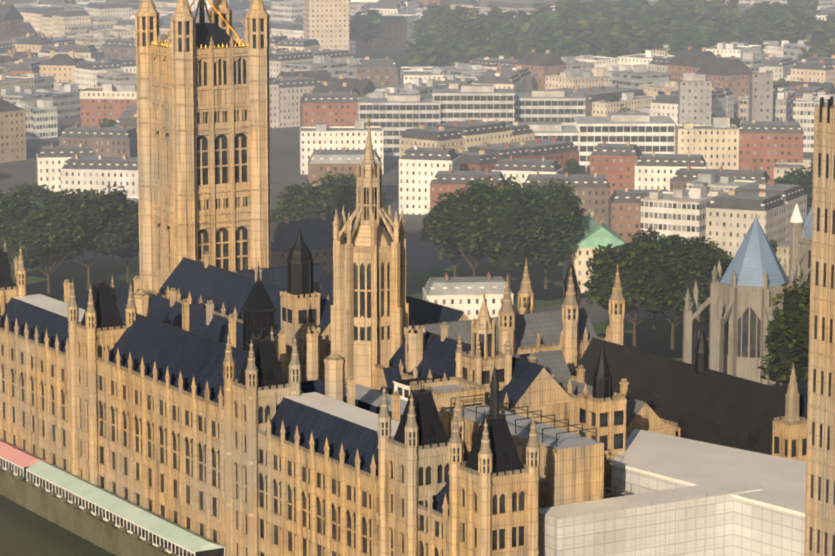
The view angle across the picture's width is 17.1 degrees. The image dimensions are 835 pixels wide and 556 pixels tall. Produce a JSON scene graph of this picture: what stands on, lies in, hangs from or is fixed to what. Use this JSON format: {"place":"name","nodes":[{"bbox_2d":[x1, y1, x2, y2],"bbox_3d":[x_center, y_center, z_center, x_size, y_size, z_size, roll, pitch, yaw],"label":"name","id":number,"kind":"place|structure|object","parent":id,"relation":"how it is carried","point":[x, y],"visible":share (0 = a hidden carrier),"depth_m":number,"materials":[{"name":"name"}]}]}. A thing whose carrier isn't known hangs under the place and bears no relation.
{"place":"outdoors","nodes":[
{"label":"outdoors","id":0,"kind":"place"},
{"bbox_2d":[0,495,115,555],"bbox_3d":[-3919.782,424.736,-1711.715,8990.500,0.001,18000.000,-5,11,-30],"label":"river water","id":1,"kind":"structure","parent":0,"point":[24,531],"depth_m":577.99,"materials":[{"name":"green liquid"}]},
{"bbox_2d":[330,119,408,388],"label":"central spire tower","id":2,"kind":"structure","parent":0,"point":[369,310],"depth_m":592.81,"materials":[{"name":"beige stone"}]},
{"bbox_2d":[0,47,812,389],"bbox_3d":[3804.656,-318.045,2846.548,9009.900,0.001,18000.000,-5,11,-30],"label":"ground","id":3,"kind":"structure","parent":0,"point":[284,171],"depth_m":1120.17,"materials":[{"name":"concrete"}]},
{"bbox_2d":[0,439,224,555],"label":"palace terrace","id":4,"kind":"structure","parent":3,"relation":"on","point":[111,522],"depth_m":576.30,"materials":[{"name":"stone"}]},
{"bbox_2d":[135,0,270,291],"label":"tower","id":5,"kind":"structure","parent":3,"relation":"on","point":[203,114],"depth_m":691.71,"materials":[{"name":"beige stone"}]},
{"bbox_2d":[0,242,545,555],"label":"palace riverfront wing","id":6,"kind":"structure","parent":3,"relation":"on","point":[233,450],"depth_m":531.28,"materials":[{"name":"beige stone"}]},
{"bbox_2d":[62,251,587,433],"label":"palace inner ranges","id":7,"kind":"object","parent":3,"relation":"on","point":[215,296],"visible":0.23,"depth_m":616.04,"materials":[{"name":"beige stone"}]},
{"bbox_2d":[241,225,425,380],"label":"ventilation turrets","id":8,"kind":"object","parent":7,"relation":"on","point":[300,308],"visible":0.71,"depth_m":598.61,"materials":[{"name":"beige stone"}]},
{"bbox_2d":[11,53,807,395],"bbox_3d":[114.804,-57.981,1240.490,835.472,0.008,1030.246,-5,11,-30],"label":"lawn grass","id":9,"kind":"structure","parent":3,"relation":"on","point":[649,339],"depth_m":873.81,"materials":[{"name":"green plant"}]},
{"bbox_2d":[0,0,834,319],"bbox_3d":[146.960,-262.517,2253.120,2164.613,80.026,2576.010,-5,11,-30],"label":"city buildings","id":10,"kind":"structure","parent":3,"relation":"on","point":[676,158],"depth_m":1211.05,"materials":[{"name":"brick"}]},
{"bbox_2d":[0,0,834,385],"bbox_3d":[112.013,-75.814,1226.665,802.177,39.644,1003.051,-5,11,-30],"label":"tree foliage","id":11,"kind":"object","parent":3,"relation":"on","point":[508,226],"visible":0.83,"depth_m":858.71,"materials":[{"name":"green plant"}]},
{"bbox_2d":[93,0,834,278],"bbox_3d":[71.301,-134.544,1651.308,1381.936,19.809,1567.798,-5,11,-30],"label":"street trees","id":12,"kind":"object","parent":3,"relation":"on","point":[573,167],"visible":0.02,"depth_m":1196.74,"materials":[{"name":"green plant"}]},
{"bbox_2d":[393,292,626,507],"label":"palace ranges","id":13,"kind":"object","parent":3,"relation":"on","point":[574,468],"visible":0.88,"depth_m":510.19,"materials":[{"name":"beige stone"}]},
{"bbox_2d":[412,96,834,555],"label":"medieval hall","id":14,"kind":"structure","parent":3,"relation":"on","point":[700,400],"depth_m":558.55,"materials":[{"name":"grey stone"}]},
{"bbox_2d":[539,429,805,555],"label":"scaffolding enclosure","id":15,"kind":"object","parent":3,"relation":"on","point":[673,495],"visible":0.81,"depth_m":479.97,"materials":[{"name":"white plastic"}]},
{"bbox_2d":[682,214,797,386],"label":"chapter house","id":16,"kind":"structure","parent":3,"relation":"on","point":[746,287],"depth_m":707.50,"materials":[{"name":"grey stone"}]},
{"bbox_2d":[783,203,811,287],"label":"abbey church","id":17,"kind":"structure","parent":3,"relation":"on","point":[800,242],"depth_m":756.31,"materials":[{"name":"grey stone"}]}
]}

